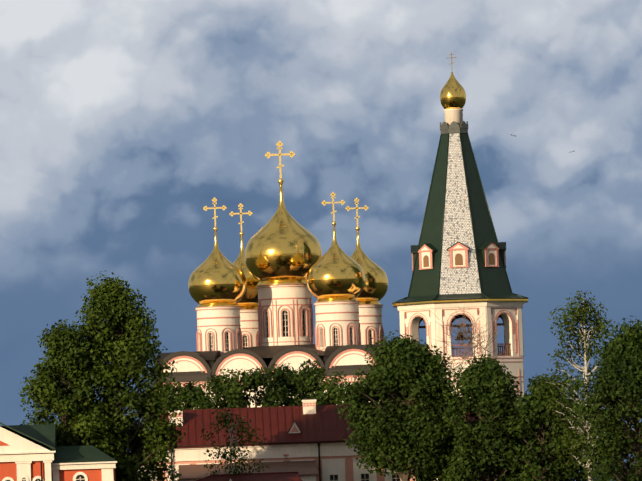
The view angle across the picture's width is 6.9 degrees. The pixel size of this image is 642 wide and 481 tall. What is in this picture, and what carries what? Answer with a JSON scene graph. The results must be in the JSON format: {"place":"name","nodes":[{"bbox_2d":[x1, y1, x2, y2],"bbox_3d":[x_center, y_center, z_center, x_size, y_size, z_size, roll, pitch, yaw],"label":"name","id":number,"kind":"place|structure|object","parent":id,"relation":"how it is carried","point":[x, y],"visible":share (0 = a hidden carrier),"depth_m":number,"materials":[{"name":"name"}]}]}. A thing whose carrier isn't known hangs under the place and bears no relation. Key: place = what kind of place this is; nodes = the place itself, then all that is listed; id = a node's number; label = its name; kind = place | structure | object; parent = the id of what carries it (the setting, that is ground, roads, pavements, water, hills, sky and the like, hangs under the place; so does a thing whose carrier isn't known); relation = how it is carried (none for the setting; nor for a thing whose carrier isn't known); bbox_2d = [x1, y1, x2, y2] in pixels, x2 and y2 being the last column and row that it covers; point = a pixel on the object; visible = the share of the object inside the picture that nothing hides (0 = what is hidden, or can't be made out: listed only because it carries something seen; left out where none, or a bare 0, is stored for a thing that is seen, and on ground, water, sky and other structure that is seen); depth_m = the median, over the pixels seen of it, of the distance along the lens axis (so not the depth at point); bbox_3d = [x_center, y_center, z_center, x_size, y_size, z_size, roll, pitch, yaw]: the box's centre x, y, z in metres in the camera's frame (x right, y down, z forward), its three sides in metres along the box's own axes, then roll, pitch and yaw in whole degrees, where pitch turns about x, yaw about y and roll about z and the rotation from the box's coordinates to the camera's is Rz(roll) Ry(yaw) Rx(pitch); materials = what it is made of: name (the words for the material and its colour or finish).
{"place":"outdoors","nodes":[
{"label":"outdoors","id":0,"kind":"place"},
{"bbox_2d":[153,344,384,409],"bbox_3d":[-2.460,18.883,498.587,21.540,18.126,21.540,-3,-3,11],"label":"cathedral","id":1,"kind":"structure","parent":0,"point":[199,366],"depth_m":489.00,"materials":[{"name":"white paint"}]},
{"bbox_2d":[195,306,241,354],"bbox_3d":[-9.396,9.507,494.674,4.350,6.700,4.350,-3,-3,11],"label":"drum","id":2,"kind":"object","parent":1,"relation":"on","point":[218,328],"visible":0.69,"depth_m":493.05,"materials":[{"name":"white paint"}]},
{"bbox_2d":[188,197,246,306],"bbox_3d":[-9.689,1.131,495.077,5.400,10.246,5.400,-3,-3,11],"label":"dome","id":3,"kind":"object","parent":2,"relation":"on","point":[217,277],"visible":0.92,"depth_m":493.12,"materials":[{"name":"gold metal"}]},
{"bbox_2d":[240,309,259,347],"bbox_3d":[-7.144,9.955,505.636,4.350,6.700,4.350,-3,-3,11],"label":"drum","id":4,"kind":"object","parent":1,"relation":"on","point":[249,326],"visible":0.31,"depth_m":503.81,"materials":[{"name":"white paint"}]},
{"bbox_2d":[229,203,258,309],"bbox_3d":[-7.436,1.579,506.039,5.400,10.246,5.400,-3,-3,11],"label":"dome","id":5,"kind":"object","parent":4,"relation":"on","point":[248,300],"visible":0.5,"depth_m":503.97,"materials":[{"name":"gold metal"}]},
{"bbox_2d":[257,284,313,345],"bbox_3d":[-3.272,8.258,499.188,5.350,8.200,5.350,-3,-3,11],"label":"drum","id":6,"kind":"object","parent":1,"relation":"on","point":[285,314],"visible":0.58,"depth_m":497.05,"materials":[{"name":"white paint"}]},
{"bbox_2d":[244,141,321,286],"bbox_3d":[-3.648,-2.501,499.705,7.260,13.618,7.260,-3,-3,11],"label":"dome","id":7,"kind":"structure","parent":6,"relation":"on","point":[283,245],"depth_m":497.02,"materials":[{"name":"gold metal"}]},
{"bbox_2d":[313,301,360,350],"bbox_3d":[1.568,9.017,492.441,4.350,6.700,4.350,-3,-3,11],"label":"drum","id":8,"kind":"object","parent":1,"relation":"on","point":[337,323],"visible":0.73,"depth_m":490.78,"materials":[{"name":"white paint"}]},
{"bbox_2d":[307,192,364,301],"bbox_3d":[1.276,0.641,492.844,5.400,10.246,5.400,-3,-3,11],"label":"onion dome","id":9,"kind":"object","parent":8,"relation":"on","point":[336,272],"visible":1,"depth_m":490.88,"materials":[{"name":"gold metal"}]},
{"bbox_2d":[359,304,383,344],"bbox_3d":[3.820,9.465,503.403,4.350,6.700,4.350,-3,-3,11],"label":"drum","id":10,"kind":"object","parent":1,"relation":"on","point":[370,319],"visible":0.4,"depth_m":501.74,"materials":[{"name":"white paint"}]},
{"bbox_2d":[345,198,387,304],"bbox_3d":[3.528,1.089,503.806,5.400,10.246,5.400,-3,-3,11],"label":"dome","id":11,"kind":"object","parent":10,"relation":"on","point":[374,290],"visible":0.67,"depth_m":502.09,"materials":[{"name":"gold metal"}]},
{"bbox_2d":[0,0,641,480],"label":"sky","id":12,"kind":"structure","parent":0,"point":[121,121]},
{"bbox_2d":[392,52,527,396],"bbox_3d":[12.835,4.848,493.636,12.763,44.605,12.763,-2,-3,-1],"label":"bell tower","id":13,"kind":"structure","parent":0,"point":[458,253],"depth_m":490.63,"materials":[{"name":"white paint"}]},
{"label":"ground","id":14,"kind":"structure","parent":0,"visible":0},
{"bbox_2d":[0,422,117,480],"bbox_3d":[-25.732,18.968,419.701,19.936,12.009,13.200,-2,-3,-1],"label":"building","id":15,"kind":"structure","parent":14,"relation":"on","point":[32,453],"depth_m":414.76,"materials":[{"name":"red paint"}]},
{"bbox_2d":[18,319,117,454],"bbox_3d":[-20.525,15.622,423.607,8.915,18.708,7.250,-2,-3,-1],"label":"tree","id":16,"kind":"object","parent":14,"relation":"on","point":[58,365],"visible":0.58,"depth_m":422.44,"materials":[{"name":"green plant"}]},
{"bbox_2d":[52,271,185,480],"bbox_3d":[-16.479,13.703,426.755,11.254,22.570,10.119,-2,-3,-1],"label":"tall tree","id":17,"kind":"object","parent":14,"relation":"on","point":[118,336],"visible":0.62,"depth_m":424.86,"materials":[{"name":"green plant"}]},
{"bbox_2d":[141,378,194,464],"bbox_3d":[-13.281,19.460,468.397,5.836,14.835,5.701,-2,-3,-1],"label":"court tree","id":18,"kind":"object","parent":14,"relation":"on","point":[176,390],"visible":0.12,"depth_m":468.05,"materials":[{"name":"green plant"}]},
{"bbox_2d":[159,380,210,418],"bbox_3d":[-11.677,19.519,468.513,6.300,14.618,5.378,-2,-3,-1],"label":"court tree","id":19,"kind":"object","parent":14,"relation":"on","point":[189,392],"visible":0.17,"depth_m":467.65,"materials":[{"name":"green plant"}]},
{"bbox_2d":[191,369,251,408],"bbox_3d":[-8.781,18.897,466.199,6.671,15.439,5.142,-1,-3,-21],"label":"court tree","id":20,"kind":"object","parent":14,"relation":"on","point":[217,384],"visible":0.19,"depth_m":465.39,"materials":[{"name":"green plant"}]},
{"bbox_2d":[200,406,269,475],"bbox_3d":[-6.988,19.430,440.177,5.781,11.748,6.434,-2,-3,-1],"label":"young birch","id":21,"kind":"object","parent":14,"relation":"on","point":[232,453],"visible":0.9,"depth_m":440.08,"materials":[{"name":"green plant"}]},
{"bbox_2d":[179,460,317,480],"bbox_3d":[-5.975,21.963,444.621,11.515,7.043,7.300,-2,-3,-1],"label":"low building","id":22,"kind":"structure","parent":14,"relation":"on","point":[307,470],"depth_m":444.71,"materials":[{"name":"white paint"}]},
{"bbox_2d":[196,472,301,480],"bbox_3d":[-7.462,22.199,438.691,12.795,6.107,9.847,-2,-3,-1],"label":"roof","id":23,"kind":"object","parent":14,"relation":"on","point":[283,476],"visible":1,"depth_m":438.14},
{"bbox_2d":[223,367,288,407],"bbox_3d":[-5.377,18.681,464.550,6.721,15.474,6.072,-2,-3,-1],"label":"court tree","id":24,"kind":"object","parent":14,"relation":"on","point":[255,379],"visible":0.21,"depth_m":464.20,"materials":[{"name":"green plant"}]},
{"bbox_2d":[250,363,303,406],"bbox_3d":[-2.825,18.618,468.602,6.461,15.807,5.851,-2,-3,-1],"label":"court tree","id":25,"kind":"object","parent":14,"relation":"on","point":[278,374],"visible":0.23,"depth_m":468.32,"materials":[{"name":"green plant"}]},
{"bbox_2d":[278,359,330,406],"bbox_3d":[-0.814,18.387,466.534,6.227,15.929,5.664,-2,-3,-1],"label":"court tree","id":26,"kind":"object","parent":14,"relation":"on","point":[310,378],"visible":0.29,"depth_m":466.31,"materials":[{"name":"green plant"}]},
{"bbox_2d":[308,371,353,404],"bbox_3d":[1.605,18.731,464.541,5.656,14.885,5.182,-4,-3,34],"label":"court tree","id":27,"kind":"object","parent":14,"relation":"on","point":[328,396],"visible":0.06,"depth_m":464.44,"materials":[{"name":"green plant"}]},
{"bbox_2d":[138,398,553,480],"bbox_3d":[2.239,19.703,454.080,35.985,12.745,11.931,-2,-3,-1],"label":"long building","id":28,"kind":"structure","parent":14,"relation":"on","point":[309,430],"depth_m":448.83,"materials":[{"name":"white paint"}]},
{"bbox_2d":[331,330,472,480],"bbox_3d":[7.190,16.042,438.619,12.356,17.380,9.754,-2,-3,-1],"label":"tree","id":29,"kind":"object","parent":14,"relation":"on","point":[391,441],"visible":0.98,"depth_m":437.23,"materials":[{"name":"green plant"}]},
{"bbox_2d":[410,381,471,480],"bbox_3d":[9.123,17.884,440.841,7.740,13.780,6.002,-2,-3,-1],"label":"tree","id":30,"kind":"object","parent":14,"relation":"on","point":[426,478],"visible":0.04,"depth_m":439.71,"materials":[{"name":"green plant"}]},
{"bbox_2d":[428,302,526,389],"bbox_3d":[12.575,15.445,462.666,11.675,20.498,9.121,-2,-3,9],"label":"bare tree","id":31,"kind":"object","parent":14,"relation":"on","point":[464,331],"visible":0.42,"depth_m":463.05,"materials":[{"name":"brown plant"}]},
{"bbox_2d":[431,354,550,480],"bbox_3d":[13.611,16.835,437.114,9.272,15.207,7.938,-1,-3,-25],"label":"tree","id":32,"kind":"object","parent":14,"relation":"on","point":[486,383],"visible":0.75,"depth_m":435.75,"materials":[{"name":"green plant"}]},
{"bbox_2d":[484,374,587,480],"bbox_3d":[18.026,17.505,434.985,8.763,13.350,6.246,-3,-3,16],"label":"tree","id":33,"kind":"object","parent":14,"relation":"on","point":[540,469],"visible":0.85,"depth_m":434.13,"materials":[{"name":"green plant"}]},
{"bbox_2d":[504,385,626,480],"bbox_3d":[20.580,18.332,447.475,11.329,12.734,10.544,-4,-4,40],"label":"tree","id":34,"kind":"object","parent":14,"relation":"on","point":[550,431],"visible":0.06,"depth_m":445.37,"materials":[{"name":"green plant"}]},
{"bbox_2d":[532,290,622,480],"bbox_3d":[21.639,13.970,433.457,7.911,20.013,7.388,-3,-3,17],"label":"birch","id":35,"kind":"object","parent":14,"relation":"on","point":[583,331],"visible":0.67,"depth_m":433.01,"materials":[{"name":"green plant"}]},
{"bbox_2d":[558,316,641,480],"bbox_3d":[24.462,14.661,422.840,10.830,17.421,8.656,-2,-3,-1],"label":"tree","id":36,"kind":"object","parent":14,"relation":"on","point":[620,354],"visible":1,"depth_m":422.10,"materials":[{"name":"green plant"}]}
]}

